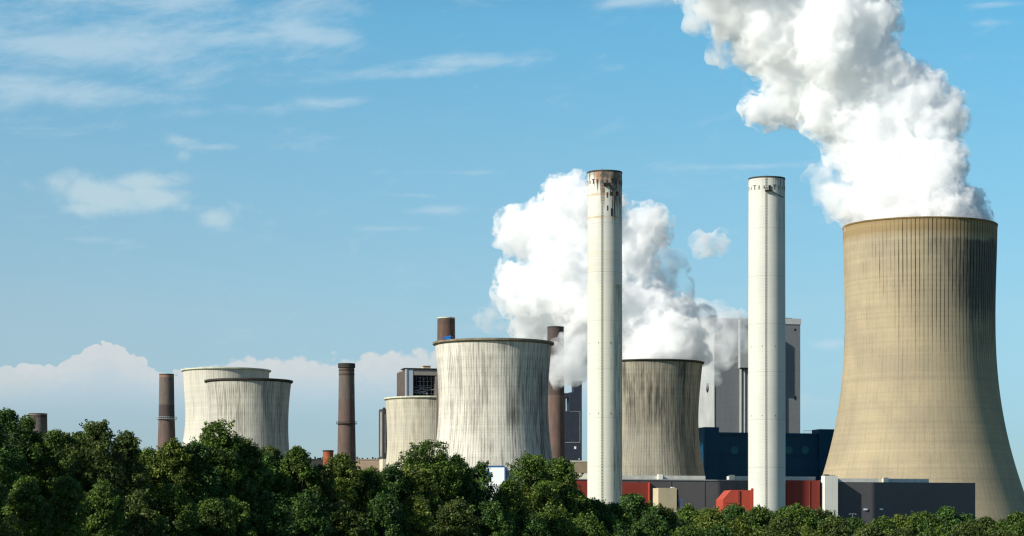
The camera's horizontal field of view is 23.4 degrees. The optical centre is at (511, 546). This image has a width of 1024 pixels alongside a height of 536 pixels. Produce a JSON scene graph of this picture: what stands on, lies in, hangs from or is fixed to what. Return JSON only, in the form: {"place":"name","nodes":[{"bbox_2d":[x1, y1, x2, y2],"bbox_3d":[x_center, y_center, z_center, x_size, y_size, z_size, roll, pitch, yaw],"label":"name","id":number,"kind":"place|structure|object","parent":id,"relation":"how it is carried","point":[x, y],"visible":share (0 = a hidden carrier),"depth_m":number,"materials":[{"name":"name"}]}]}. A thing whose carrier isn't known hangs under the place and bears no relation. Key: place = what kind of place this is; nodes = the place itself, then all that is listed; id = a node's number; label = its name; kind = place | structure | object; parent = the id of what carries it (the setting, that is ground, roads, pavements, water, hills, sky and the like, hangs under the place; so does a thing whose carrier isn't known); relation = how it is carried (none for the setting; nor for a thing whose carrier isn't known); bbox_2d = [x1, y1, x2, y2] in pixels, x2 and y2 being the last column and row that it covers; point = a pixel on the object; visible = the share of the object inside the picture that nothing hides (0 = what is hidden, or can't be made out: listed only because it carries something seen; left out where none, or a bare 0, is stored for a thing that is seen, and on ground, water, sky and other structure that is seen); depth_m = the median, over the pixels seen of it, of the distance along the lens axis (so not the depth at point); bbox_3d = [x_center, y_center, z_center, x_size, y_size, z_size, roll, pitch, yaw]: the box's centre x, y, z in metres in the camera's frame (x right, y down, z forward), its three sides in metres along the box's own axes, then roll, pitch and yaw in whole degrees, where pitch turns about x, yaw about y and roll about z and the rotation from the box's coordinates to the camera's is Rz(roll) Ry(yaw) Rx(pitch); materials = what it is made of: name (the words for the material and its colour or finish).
{"place":"outdoors","nodes":[
{"label":"outdoors","id":0,"kind":"place"},
{"bbox_2d":[181,367,270,445],"bbox_3d":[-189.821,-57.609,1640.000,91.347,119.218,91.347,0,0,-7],"label":"cooling tower","id":1,"kind":"structure","parent":0,"point":[196,403],"depth_m":1617.88,"materials":[{"name":"beige concrete"}]},
{"bbox_2d":[204,378,292,459],"bbox_3d":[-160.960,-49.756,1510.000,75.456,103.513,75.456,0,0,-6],"label":"cooling tower","id":2,"kind":"structure","parent":0,"point":[256,410],"depth_m":1488.64,"materials":[{"name":"grey concrete"}]},
{"bbox_2d":[307,456,379,473],"bbox_3d":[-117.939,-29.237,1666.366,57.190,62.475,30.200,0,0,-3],"label":"brick hall","id":3,"kind":"structure","parent":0,"point":[367,462],"depth_m":1652.46,"materials":[{"name":"brick"}]},
{"bbox_2d":[384,396,436,468],"bbox_3d":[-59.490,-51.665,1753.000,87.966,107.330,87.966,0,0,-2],"label":"cooling tower","id":4,"kind":"structure","parent":0,"point":[411,419],"depth_m":1726.63,"materials":[{"name":"beige concrete"}]},
{"bbox_2d":[397,366,436,395],"bbox_3d":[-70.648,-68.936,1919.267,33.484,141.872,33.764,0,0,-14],"label":"boiler house","id":5,"kind":"structure","parent":0,"point":[422,381],"depth_m":1906.00,"materials":[{"name":"metal"}]},
{"bbox_2d":[433,338,553,469],"bbox_3d":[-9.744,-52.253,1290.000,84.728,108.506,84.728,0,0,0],"label":"cooling tower","id":6,"kind":"structure","parent":0,"point":[493,401],"depth_m":1264.03,"materials":[{"name":"concrete"}]},
{"bbox_2d":[486,466,513,492],"bbox_3d":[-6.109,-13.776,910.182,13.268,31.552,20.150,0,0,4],"label":"white warehouse","id":7,"kind":"structure","parent":0,"point":[500,475],"depth_m":900.17,"materials":[{"name":"white metal"}]},
{"bbox_2d":[0,0,1023,489],"label":"sky","id":8,"kind":"structure","parent":0,"point":[296,190],"materials":[{"name":"blue"}]},
{"bbox_2d":[564,381,581,460],"bbox_3d":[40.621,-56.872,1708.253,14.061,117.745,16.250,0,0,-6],"label":"filter building","id":9,"kind":"structure","parent":0,"point":[573,432],"depth_m":1700.63,"materials":[{"name":"metal"}]},
{"bbox_2d":[571,461,586,478],"bbox_3d":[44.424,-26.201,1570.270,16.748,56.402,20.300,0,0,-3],"label":"brick hall","id":10,"kind":"structure","parent":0,"point":[580,466],"depth_m":1560.31,"materials":[{"name":"brick"}]},
{"bbox_2d":[622,359,705,479],"bbox_3d":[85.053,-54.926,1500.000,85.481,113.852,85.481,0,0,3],"label":"cooling tower","id":11,"kind":"structure","parent":0,"point":[660,412],"depth_m":1473.17,"materials":[{"name":"concrete"}]},
{"bbox_2d":[682,314,800,432],"bbox_3d":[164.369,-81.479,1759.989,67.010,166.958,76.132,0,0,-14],"label":"boiler house","id":12,"kind":"structure","parent":0,"point":[718,347],"depth_m":1724.13,"materials":[{"name":"metal"}]},
{"bbox_2d":[699,427,833,479],"bbox_3d":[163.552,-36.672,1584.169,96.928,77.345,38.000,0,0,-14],"label":"turbine hall","id":13,"kind":"structure","parent":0,"point":[724,455],"depth_m":1565.35,"materials":[{"name":"metal"}]},
{"bbox_2d":[568,474,974,524],"bbox_3d":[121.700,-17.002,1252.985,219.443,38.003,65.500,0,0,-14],"label":"process hall","id":14,"kind":"structure","parent":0,"point":[868,500],"depth_m":1235.07,"materials":[{"name":"metal"}]},
{"bbox_2d":[822,216,1023,521],"bbox_3d":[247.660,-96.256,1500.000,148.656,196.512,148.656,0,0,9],"label":"cooling tower","id":15,"kind":"structure","parent":0,"point":[920,397],"depth_m":1457.91,"materials":[{"name":"beige concrete"}]},
{"label":"ground","id":16,"kind":"structure","parent":0,"visible":0},
{"bbox_2d":[0,480,21,535],"bbox_3d":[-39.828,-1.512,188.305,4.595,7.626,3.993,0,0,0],"label":"shrub","id":17,"kind":"object","parent":16,"relation":"on","point":[5,530],"visible":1,"depth_m":188.29,"materials":[{"name":"green plant"}]},
{"bbox_2d":[0,422,23,527],"bbox_3d":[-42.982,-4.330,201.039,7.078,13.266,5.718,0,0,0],"label":"broadleaf tree","id":18,"kind":"object","parent":16,"relation":"on","point":[8,477],"visible":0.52,"depth_m":200.36,"materials":[{"name":"green plant"}]},
{"bbox_2d":[0,407,30,521],"bbox_3d":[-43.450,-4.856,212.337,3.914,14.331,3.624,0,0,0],"label":"broadleaf tree","id":19,"kind":"object","parent":16,"relation":"on","point":[9,418],"visible":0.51,"depth_m":211.96,"materials":[{"name":"green plant"}]},
{"bbox_2d":[7,423,41,520],"bbox_3d":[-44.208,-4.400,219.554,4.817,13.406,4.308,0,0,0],"label":"broadleaf tree","id":20,"kind":"object","parent":16,"relation":"on","point":[32,458],"visible":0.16,"depth_m":219.27,"materials":[{"name":"green plant"}]},
{"bbox_2d":[1,475,54,535],"bbox_3d":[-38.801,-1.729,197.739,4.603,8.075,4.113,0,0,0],"label":"shrub","id":21,"kind":"object","parent":16,"relation":"on","point":[23,500],"visible":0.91,"depth_m":196.96,"materials":[{"name":"green plant"}]},
{"bbox_2d":[16,414,44,527],"bbox_3d":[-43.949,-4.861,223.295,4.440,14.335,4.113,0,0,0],"label":"broadleaf tree","id":22,"kind":"object","parent":16,"relation":"on","point":[28,422],"visible":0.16,"depth_m":223.09,"materials":[{"name":"green plant"}]},
{"bbox_2d":[29,413,46,434],"bbox_3d":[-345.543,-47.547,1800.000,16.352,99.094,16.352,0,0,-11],"label":"brick chimney","id":23,"kind":"object","parent":16,"relation":"on","point":[41,422],"visible":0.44,"depth_m":1794.29,"materials":[{"name":"brick"}]},
{"bbox_2d":[36,429,74,527],"bbox_3d":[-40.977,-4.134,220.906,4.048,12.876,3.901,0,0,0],"label":"broadleaf tree","id":24,"kind":"object","parent":16,"relation":"on","point":[52,441],"visible":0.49,"depth_m":220.29,"materials":[{"name":"green plant"}]},
{"bbox_2d":[49,430,75,480],"bbox_3d":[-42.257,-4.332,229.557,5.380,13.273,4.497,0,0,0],"label":"broadleaf tree","id":25,"kind":"object","parent":16,"relation":"on","point":[66,435],"visible":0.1,"depth_m":229.32,"materials":[{"name":"green plant"}]},
{"bbox_2d":[45,475,91,535],"bbox_3d":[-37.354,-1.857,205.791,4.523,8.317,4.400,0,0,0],"label":"shrub","id":26,"kind":"object","parent":16,"relation":"on","point":[65,500],"visible":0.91,"depth_m":205.09,"materials":[{"name":"green plant"}]},
{"bbox_2d":[64,419,128,533],"bbox_3d":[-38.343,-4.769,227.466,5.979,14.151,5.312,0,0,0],"label":"broadleaf tree","id":27,"kind":"object","parent":16,"relation":"on","point":[98,436],"visible":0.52,"depth_m":227.00,"materials":[{"name":"green plant"}]},
{"bbox_2d":[79,477,128,535],"bbox_3d":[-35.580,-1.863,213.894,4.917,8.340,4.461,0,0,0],"label":"shrub","id":28,"kind":"object","parent":16,"relation":"on","point":[100,501],"visible":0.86,"depth_m":213.27,"materials":[{"name":"green plant"}]},
{"bbox_2d":[105,430,156,532],"bbox_3d":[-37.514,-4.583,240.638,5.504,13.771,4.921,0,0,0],"label":"broadleaf tree","id":29,"kind":"object","parent":16,"relation":"on","point":[127,443],"visible":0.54,"depth_m":240.32,"materials":[{"name":"green plant"}]},
{"bbox_2d":[119,488,168,535],"bbox_3d":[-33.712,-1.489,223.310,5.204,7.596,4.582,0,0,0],"label":"shrub","id":30,"kind":"object","parent":16,"relation":"on","point":[148,520],"visible":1,"depth_m":222.63,"materials":[{"name":"green plant"}]},
{"bbox_2d":[135,453,159,499],"bbox_3d":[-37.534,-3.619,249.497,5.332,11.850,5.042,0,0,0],"label":"broadleaf tree","id":31,"kind":"object","parent":16,"relation":"on","point":[144,458],"visible":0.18,"depth_m":249.00,"materials":[{"name":"green plant"}]},
{"bbox_2d":[156,374,176,450],"bbox_3d":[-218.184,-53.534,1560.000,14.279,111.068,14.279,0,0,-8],"label":"brick chimney","id":32,"kind":"object","parent":16,"relation":"on","point":[166,419],"visible":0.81,"depth_m":1555.70,"materials":[{"name":"brick"}]},
{"bbox_2d":[149,437,202,535],"bbox_3d":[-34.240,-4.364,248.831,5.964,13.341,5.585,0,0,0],"label":"broadleaf tree","id":33,"kind":"object","parent":16,"relation":"on","point":[172,456],"visible":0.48,"depth_m":248.78,"materials":[{"name":"green plant"}]},
{"bbox_2d":[153,483,199,535],"bbox_3d":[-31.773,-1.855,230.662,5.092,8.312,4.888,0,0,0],"label":"shrub","id":34,"kind":"object","parent":16,"relation":"on","point":[178,510],"visible":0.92,"depth_m":230.08,"materials":[{"name":"green plant"}]},
{"bbox_2d":[167,440,226,533],"bbox_3d":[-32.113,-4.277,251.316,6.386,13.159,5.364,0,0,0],"label":"broadleaf tree","id":35,"kind":"object","parent":16,"relation":"on","point":[200,456],"visible":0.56,"depth_m":250.56,"materials":[{"name":"green plant"}]},
{"bbox_2d":[187,497,236,535],"bbox_3d":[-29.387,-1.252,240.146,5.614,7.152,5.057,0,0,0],"label":"shrub","id":36,"kind":"object","parent":16,"relation":"on","point":[212,513],"visible":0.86,"depth_m":239.39,"materials":[{"name":"green plant"}]},
{"bbox_2d":[189,418,254,532],"bbox_3d":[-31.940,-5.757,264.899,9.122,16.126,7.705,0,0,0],"label":"broadleaf tree","id":37,"kind":"object","parent":16,"relation":"on","point":[237,482],"visible":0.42,"depth_m":264.23,"materials":[{"name":"green plant"}]},
{"bbox_2d":[216,495,257,535],"bbox_3d":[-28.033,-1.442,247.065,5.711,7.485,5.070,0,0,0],"label":"shrub","id":38,"kind":"object","parent":16,"relation":"on","point":[236,506],"visible":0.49,"depth_m":246.49,"materials":[{"name":"green plant"}]},
{"bbox_2d":[229,437,275,533],"bbox_3d":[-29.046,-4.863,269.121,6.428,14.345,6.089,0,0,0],"label":"broadleaf tree","id":39,"kind":"object","parent":16,"relation":"on","point":[263,478],"visible":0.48,"depth_m":268.75,"materials":[{"name":"green plant"}]},
{"bbox_2d":[244,491,296,535],"bbox_3d":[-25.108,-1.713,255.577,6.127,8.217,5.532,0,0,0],"label":"shrub","id":40,"kind":"object","parent":16,"relation":"on","point":[269,517],"visible":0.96,"depth_m":254.66,"materials":[{"name":"green plant"}]},
{"bbox_2d":[261,452,284,493],"bbox_3d":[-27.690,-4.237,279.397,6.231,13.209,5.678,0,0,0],"label":"broadleaf tree","id":41,"kind":"object","parent":16,"relation":"on","point":[268,458],"visible":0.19,"depth_m":278.82,"materials":[{"name":"green plant"}]},
{"bbox_2d":[261,445,291,530],"bbox_3d":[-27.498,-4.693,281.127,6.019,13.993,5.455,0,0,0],"label":"broadleaf tree","id":42,"kind":"object","parent":16,"relation":"on","point":[275,452],"visible":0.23,"depth_m":281.02,"materials":[{"name":"green plant"}]},
{"bbox_2d":[273,445,327,535],"bbox_3d":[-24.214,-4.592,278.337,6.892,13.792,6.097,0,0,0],"label":"broadleaf tree","id":43,"kind":"object","parent":16,"relation":"on","point":[296,459],"visible":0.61,"depth_m":277.97,"materials":[{"name":"green plant"}]},
{"bbox_2d":[285,489,332,535],"bbox_3d":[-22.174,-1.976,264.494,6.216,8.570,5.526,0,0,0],"label":"shrub","id":44,"kind":"object","parent":16,"relation":"on","point":[306,506],"visible":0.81,"depth_m":263.59,"materials":[{"name":"green plant"}]},
{"bbox_2d":[302,463,338,520],"bbox_3d":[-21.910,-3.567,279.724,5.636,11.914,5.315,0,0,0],"label":"broadleaf tree","id":45,"kind":"object","parent":16,"relation":"on","point":[328,490],"visible":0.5,"depth_m":279.43,"materials":[{"name":"green plant"}]},
{"bbox_2d":[320,499,370,535],"bbox_3d":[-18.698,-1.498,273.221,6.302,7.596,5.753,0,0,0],"label":"shrub","id":46,"kind":"object","parent":16,"relation":"on","point":[346,519],"visible":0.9,"depth_m":272.36,"materials":[{"name":"green plant"}]},
{"bbox_2d":[336,363,355,465],"bbox_3d":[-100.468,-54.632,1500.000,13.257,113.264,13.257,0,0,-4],"label":"brick chimney","id":47,"kind":"object","parent":16,"relation":"on","point":[346,421],"visible":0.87,"depth_m":1495.62,"materials":[{"name":"brick"}]},
{"bbox_2d":[318,451,373,516],"bbox_3d":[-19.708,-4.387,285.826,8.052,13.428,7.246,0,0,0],"label":"broadleaf tree","id":48,"kind":"object","parent":16,"relation":"on","point":[344,468],"visible":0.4,"depth_m":285.02,"materials":[{"name":"green plant"}]},
{"bbox_2d":[351,465,395,535],"bbox_3d":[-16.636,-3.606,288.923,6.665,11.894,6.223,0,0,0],"label":"broadleaf tree","id":49,"kind":"object","parent":16,"relation":"on","point":[373,479],"visible":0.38,"depth_m":288.11,"materials":[{"name":"green plant"}]},
{"bbox_2d":[379,407,386,471],"bbox_3d":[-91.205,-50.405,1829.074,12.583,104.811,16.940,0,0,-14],"label":"chimney","id":50,"kind":"object","parent":16,"relation":"on","point":[382,437],"visible":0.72,"depth_m":1821.93,"materials":[{"name":"metal"}]},
{"bbox_2d":[361,490,408,535],"bbox_3d":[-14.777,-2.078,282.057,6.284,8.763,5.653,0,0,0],"label":"shrub","id":51,"kind":"object","parent":16,"relation":"on","point":[385,510],"visible":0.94,"depth_m":280.96,"materials":[{"name":"green plant"}]},
{"bbox_2d":[380,463,409,523],"bbox_3d":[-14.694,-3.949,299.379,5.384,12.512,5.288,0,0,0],"label":"broadleaf tree","id":52,"kind":"object","parent":16,"relation":"on","point":[394,475],"visible":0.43,"depth_m":299.02,"materials":[{"name":"green plant"}]},
{"bbox_2d":[394,495,438,535],"bbox_3d":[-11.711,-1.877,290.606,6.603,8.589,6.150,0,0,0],"label":"shrub","id":53,"kind":"object","parent":16,"relation":"on","point":[415,509],"visible":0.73,"depth_m":289.71,"materials":[{"name":"green plant"}]},
{"bbox_2d":[398,464,443,533],"bbox_3d":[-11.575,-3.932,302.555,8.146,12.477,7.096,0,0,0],"label":"broadleaf tree","id":54,"kind":"object","parent":16,"relation":"on","point":[420,480],"visible":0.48,"depth_m":301.65,"materials":[{"name":"green plant"}]},
{"bbox_2d":[392,439,466,527],"bbox_3d":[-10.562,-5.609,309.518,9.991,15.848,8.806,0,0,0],"label":"broadleaf tree","id":55,"kind":"object","parent":16,"relation":"on","point":[441,472],"visible":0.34,"depth_m":308.16,"materials":[{"name":"green plant"}]},
{"bbox_2d":[436,317,454,438],"bbox_3d":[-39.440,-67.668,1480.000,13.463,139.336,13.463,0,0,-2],"label":"brick chimney","id":56,"kind":"object","parent":16,"relation":"on","point":[446,327],"visible":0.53,"depth_m":1475.86,"materials":[{"name":"brown brick"}]},
{"bbox_2d":[428,496,482,535],"bbox_3d":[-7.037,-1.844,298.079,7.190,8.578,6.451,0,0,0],"label":"shrub","id":57,"kind":"object","parent":16,"relation":"on","point":[457,517],"visible":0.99,"depth_m":297.22,"materials":[{"name":"green plant"}]},
{"bbox_2d":[448,455,477,515],"bbox_3d":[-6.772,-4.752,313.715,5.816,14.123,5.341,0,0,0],"label":"broadleaf tree","id":58,"kind":"object","parent":16,"relation":"on","point":[468,490],"visible":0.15,"depth_m":313.44,"materials":[{"name":"green plant"}]},
{"bbox_2d":[450,477,489,515],"bbox_3d":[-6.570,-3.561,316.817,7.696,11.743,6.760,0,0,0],"label":"broadleaf tree","id":59,"kind":"object","parent":16,"relation":"on","point":[478,490],"visible":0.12,"depth_m":316.91,"materials":[{"name":"green plant"}]},
{"bbox_2d":[469,460,497,504],"bbox_3d":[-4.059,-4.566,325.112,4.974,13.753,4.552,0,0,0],"label":"broadleaf tree","id":60,"kind":"object","parent":16,"relation":"on","point":[482,475],"visible":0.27,"depth_m":324.48,"materials":[{"name":"green plant"}]},
{"bbox_2d":[476,500,518,535],"bbox_3d":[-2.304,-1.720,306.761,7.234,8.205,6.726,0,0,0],"label":"shrub","id":61,"kind":"object","parent":16,"relation":"on","point":[492,515],"visible":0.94,"depth_m":306.03,"materials":[{"name":"green plant"}]},
{"bbox_2d":[489,477,529,527],"bbox_3d":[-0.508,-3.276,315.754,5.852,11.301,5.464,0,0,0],"label":"broadleaf tree","id":62,"kind":"object","parent":16,"relation":"on","point":[508,496],"visible":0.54,"depth_m":314.94,"materials":[{"name":"green plant"}]},
{"bbox_2d":[510,508,551,535],"bbox_3d":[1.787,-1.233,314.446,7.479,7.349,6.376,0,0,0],"label":"shrub","id":63,"kind":"object","parent":16,"relation":"on","point":[530,523],"visible":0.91,"depth_m":313.27,"materials":[{"name":"green plant"}]},
{"bbox_2d":[501,450,562,515],"bbox_3d":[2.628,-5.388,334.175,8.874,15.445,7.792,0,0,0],"label":"broadleaf tree","id":64,"kind":"object","parent":16,"relation":"on","point":[527,467],"visible":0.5,"depth_m":333.48,"materials":[{"name":"green plant"}]},
{"bbox_2d":[521,484,565,513],"bbox_3d":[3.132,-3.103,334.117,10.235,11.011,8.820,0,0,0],"label":"broadleaf tree","id":65,"kind":"object","parent":16,"relation":"on","point":[550,499],"visible":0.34,"depth_m":332.50,"materials":[{"name":"green plant"}]},
{"bbox_2d":[547,326,564,458],"bbox_3d":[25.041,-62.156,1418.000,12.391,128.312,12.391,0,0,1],"label":"brick chimney","id":66,"kind":"object","parent":16,"relation":"on","point":[556,404],"visible":0.68,"depth_m":1413.48,"materials":[{"name":"brick"}]},
{"bbox_2d":[538,504,582,535],"bbox_3d":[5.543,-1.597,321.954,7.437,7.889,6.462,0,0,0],"label":"shrub","id":67,"kind":"object","parent":16,"relation":"on","point":[560,522],"visible":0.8,"depth_m":321.00,"materials":[{"name":"green plant"}]},
{"bbox_2d":[543,456,583,499],"bbox_3d":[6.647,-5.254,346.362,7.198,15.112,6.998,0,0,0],"label":"broadleaf tree","id":68,"kind":"object","parent":16,"relation":"on","point":[561,469],"visible":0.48,"depth_m":345.34,"materials":[{"name":"green plant"}]},
{"bbox_2d":[562,485,599,520],"bbox_3d":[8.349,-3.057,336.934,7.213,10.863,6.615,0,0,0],"label":"broadleaf tree","id":69,"kind":"object","parent":16,"relation":"on","point":[574,500],"visible":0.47,"depth_m":336.03,"materials":[{"name":"green plant"}]},
{"bbox_2d":[572,513,610,535],"bbox_3d":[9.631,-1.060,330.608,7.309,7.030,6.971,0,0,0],"label":"shrub","id":70,"kind":"object","parent":16,"relation":"on","point":[587,524],"visible":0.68,"depth_m":329.84,"materials":[{"name":"green plant"}]},
{"bbox_2d":[588,497,616,533],"bbox_3d":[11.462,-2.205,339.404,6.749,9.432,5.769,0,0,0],"label":"broadleaf tree","id":71,"kind":"object","parent":16,"relation":"on","point":[602,514],"visible":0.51,"depth_m":338.69,"materials":[{"name":"green plant"}]},
{"bbox_2d":[587,168,621,504],"bbox_3d":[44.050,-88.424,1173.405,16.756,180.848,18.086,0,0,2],"label":"white chimney","id":72,"kind":"object","parent":16,"relation":"on","point":[604,334],"visible":0.81,"depth_m":1166.87,"materials":[{"name":"paint"}]},
{"bbox_2d":[605,502,631,528],"bbox_3d":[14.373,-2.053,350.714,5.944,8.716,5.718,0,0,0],"label":"broadleaf tree","id":73,"kind":"object","parent":16,"relation":"on","point":[620,512],"visible":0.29,"depth_m":350.23,"materials":[{"name":"green plant"}]},
{"bbox_2d":[604,519,636,535],"bbox_3d":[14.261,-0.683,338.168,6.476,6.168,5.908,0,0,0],"label":"shrub","id":74,"kind":"object","parent":16,"relation":"on","point":[617,528],"visible":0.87,"depth_m":337.70,"materials":[{"name":"green plant"}]},
{"bbox_2d":[619,492,660,524],"bbox_3d":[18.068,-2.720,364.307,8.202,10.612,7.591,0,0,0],"label":"broadleaf tree","id":75,"kind":"object","parent":16,"relation":"on","point":[635,504],"visible":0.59,"depth_m":363.04,"materials":[{"name":"green plant"}]},
{"bbox_2d":[630,510,671,535],"bbox_3d":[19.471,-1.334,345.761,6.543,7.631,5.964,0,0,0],"label":"shrub","id":76,"kind":"object","parent":16,"relation":"on","point":[651,523],"visible":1,"depth_m":344.68,"materials":[{"name":"green plant"}]},
{"bbox_2d":[653,487,677,512],"bbox_3d":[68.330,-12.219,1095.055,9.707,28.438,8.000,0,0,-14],"label":"concrete hut","id":77,"kind":"object","parent":16,"relation":"on","point":[666,497],"visible":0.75,"depth_m":1091.36,"materials":[{"name":"concrete"}]},
{"bbox_2d":[656,503,681,531],"bbox_3d":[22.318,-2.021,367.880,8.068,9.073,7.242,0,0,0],"label":"broadleaf tree","id":78,"kind":"object","parent":16,"relation":"on","point":[670,516],"visible":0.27,"depth_m":367.11,"materials":[{"name":"green plant"}]},
{"bbox_2d":[669,524,705,535],"bbox_3d":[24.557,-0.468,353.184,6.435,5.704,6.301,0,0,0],"label":"shrub","id":79,"kind":"object","parent":16,"relation":"on","point":[686,530],"visible":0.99,"depth_m":352.27,"materials":[{"name":"green plant"}]},
{"bbox_2d":[676,503,702,527],"bbox_3d":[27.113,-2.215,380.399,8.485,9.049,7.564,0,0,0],"label":"broadleaf tree","id":80,"kind":"object","parent":16,"relation":"on","point":[689,509],"visible":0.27,"depth_m":379.68,"materials":[{"name":"green plant"}]},
{"bbox_2d":[693,506,727,529],"bbox_3d":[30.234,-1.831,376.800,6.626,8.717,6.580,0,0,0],"label":"broadleaf tree","id":81,"kind":"object","parent":16,"relation":"on","point":[707,518],"visible":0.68,"depth_m":375.73,"materials":[{"name":"green plant"}]},
{"bbox_2d":[702,523,734,535],"bbox_3d":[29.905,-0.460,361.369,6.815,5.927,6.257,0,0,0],"label":"shrub","id":82,"kind":"object","parent":16,"relation":"on","point":[718,530],"visible":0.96,"depth_m":360.80,"materials":[{"name":"green plant"}]},
{"bbox_2d":[716,488,753,513],"bbox_3d":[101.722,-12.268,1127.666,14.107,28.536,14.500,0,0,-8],"label":"red annex","id":83,"kind":"object","parent":16,"relation":"on","point":[745,498],"visible":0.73,"depth_m":1121.33,"materials":[{"name":"red metal"}]},
{"bbox_2d":[720,503,749,525],"bbox_3d":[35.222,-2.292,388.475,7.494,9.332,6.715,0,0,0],"label":"broadleaf tree","id":84,"kind":"object","parent":16,"relation":"on","point":[731,512],"visible":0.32,"depth_m":387.55,"materials":[{"name":"green plant"}]},
{"bbox_2d":[727,515,765,535],"bbox_3d":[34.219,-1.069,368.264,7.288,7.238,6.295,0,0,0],"label":"shrub","id":85,"kind":"object","parent":16,"relation":"on","point":[739,525],"visible":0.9,"depth_m":367.23,"materials":[{"name":"green plant"}]},
{"bbox_2d":[741,504,780,535],"bbox_3d":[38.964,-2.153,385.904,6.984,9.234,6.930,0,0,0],"label":"broadleaf tree","id":86,"kind":"object","parent":16,"relation":"on","point":[759,516],"visible":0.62,"depth_m":385.22,"materials":[{"name":"green plant"}]},
{"bbox_2d":[748,174,784,512],"bbox_3d":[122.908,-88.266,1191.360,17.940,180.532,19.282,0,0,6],"label":"white chimney","id":87,"kind":"object","parent":16,"relation":"on","point":[766,337],"visible":0.9,"depth_m":1184.19,"materials":[{"name":"paint"}]},
{"bbox_2d":[759,515,801,535],"bbox_3d":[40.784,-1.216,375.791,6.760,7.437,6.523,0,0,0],"label":"shrub","id":88,"kind":"object","parent":16,"relation":"on","point":[781,525],"visible":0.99,"depth_m":374.69,"materials":[{"name":"green plant"}]},
{"bbox_2d":[775,503,819,530],"bbox_3d":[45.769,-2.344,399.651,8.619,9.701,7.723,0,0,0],"label":"broadleaf tree","id":89,"kind":"object","parent":16,"relation":"on","point":[795,512],"visible":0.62,"depth_m":398.46,"materials":[{"name":"green plant"}]},
{"bbox_2d":[796,525,827,535],"bbox_3d":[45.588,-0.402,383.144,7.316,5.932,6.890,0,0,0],"label":"shrub","id":90,"kind":"object","parent":16,"relation":"on","point":[807,531],"visible":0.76,"depth_m":382.59,"materials":[{"name":"green plant"}]},
{"bbox_2d":[806,506,836,519],"bbox_3d":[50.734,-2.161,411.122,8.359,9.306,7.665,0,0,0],"label":"broadleaf tree","id":91,"kind":"object","parent":16,"relation":"on","point":[818,513],"visible":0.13,"depth_m":410.14,"materials":[{"name":"green plant"}]},
{"bbox_2d":[816,514,853,535],"bbox_3d":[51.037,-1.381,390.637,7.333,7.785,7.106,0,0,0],"label":"broadleaf tree","id":92,"kind":"object","parent":16,"relation":"on","point":[834,526],"visible":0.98,"depth_m":389.70,"materials":[{"name":"green plant"}]},
{"bbox_2d":[846,516,866,530],"bbox_3d":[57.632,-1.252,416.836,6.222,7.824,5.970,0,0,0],"label":"broadleaf tree","id":93,"kind":"object","parent":16,"relation":"on","point":[855,523],"visible":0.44,"depth_m":416.23,"materials":[{"name":"green plant"}]},
{"bbox_2d":[851,523,887,535],"bbox_3d":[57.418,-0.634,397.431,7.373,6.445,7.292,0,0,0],"label":"shrub","id":94,"kind":"object","parent":16,"relation":"on","point":[868,530],"visible":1,"depth_m":396.18,"materials":[{"name":"green plant"}]},
{"bbox_2d":[869,514,898,532],"bbox_3d":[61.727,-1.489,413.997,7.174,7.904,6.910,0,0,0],"label":"broadleaf tree","id":95,"kind":"object","parent":16,"relation":"on","point":[884,523],"visible":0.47,"depth_m":413.34,"materials":[{"name":"green plant"}]},
{"bbox_2d":[884,527,916,535],"bbox_3d":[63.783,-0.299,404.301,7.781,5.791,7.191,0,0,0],"label":"shrub","id":96,"kind":"object","parent":16,"relation":"on","point":[901,532],"visible":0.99,"depth_m":403.50,"materials":[{"name":"green plant"}]},
{"bbox_2d":[891,513,917,535],"bbox_3d":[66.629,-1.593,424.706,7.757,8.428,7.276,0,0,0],"label":"broadleaf tree","id":97,"kind":"object","parent":16,"relation":"on","point":[904,522],"visible":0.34,"depth_m":423.79,"materials":[{"name":"green plant"}]},
{"bbox_2d":[909,510,940,527],"bbox_3d":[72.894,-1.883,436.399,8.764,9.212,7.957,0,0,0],"label":"broadleaf tree","id":98,"kind":"object","parent":16,"relation":"on","point":[924,516],"visible":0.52,"depth_m":435.08,"materials":[{"name":"green plant"}]},
{"bbox_2d":[917,525,950,535],"bbox_3d":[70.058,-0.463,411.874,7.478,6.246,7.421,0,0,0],"label":"shrub","id":99,"kind":"object","parent":16,"relation":"on","point":[928,531],"visible":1,"depth_m":411.25,"materials":[{"name":"green plant"}]},
{"bbox_2d":[934,504,967,532],"bbox_3d":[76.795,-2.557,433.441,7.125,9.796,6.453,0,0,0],"label":"broadleaf tree","id":100,"kind":"object","parent":16,"relation":"on","point":[947,517],"visible":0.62,"depth_m":431.78,"materials":[{"name":"green plant"}]},
{"bbox_2d":[946,519,989,535],"bbox_3d":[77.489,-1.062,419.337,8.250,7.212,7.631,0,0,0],"label":"shrub","id":101,"kind":"object","parent":16,"relation":"on","point":[965,528],"visible":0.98,"depth_m":418.32,"materials":[{"name":"green plant"}]},
{"bbox_2d":[976,516,997,531],"bbox_3d":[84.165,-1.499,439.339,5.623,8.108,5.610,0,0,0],"label":"broadleaf tree","id":102,"kind":"object","parent":16,"relation":"on","point":[986,522],"visible":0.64,"depth_m":438.53,"materials":[{"name":"green plant"}]},
{"bbox_2d":[983,528,1019,535],"bbox_3d":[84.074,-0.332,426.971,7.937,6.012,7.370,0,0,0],"label":"shrub","id":103,"kind":"object","parent":16,"relation":"on","point":[1005,532],"visible":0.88,"depth_m":425.71,"materials":[{"name":"green plant"}]},
{"bbox_2d":[1003,511,1023,524],"bbox_3d":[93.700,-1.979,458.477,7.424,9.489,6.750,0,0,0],"label":"broadleaf tree","id":104,"kind":"object","parent":16,"relation":"on","point":[1012,518],"visible":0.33,"depth_m":457.33,"materials":[{"name":"green plant"}]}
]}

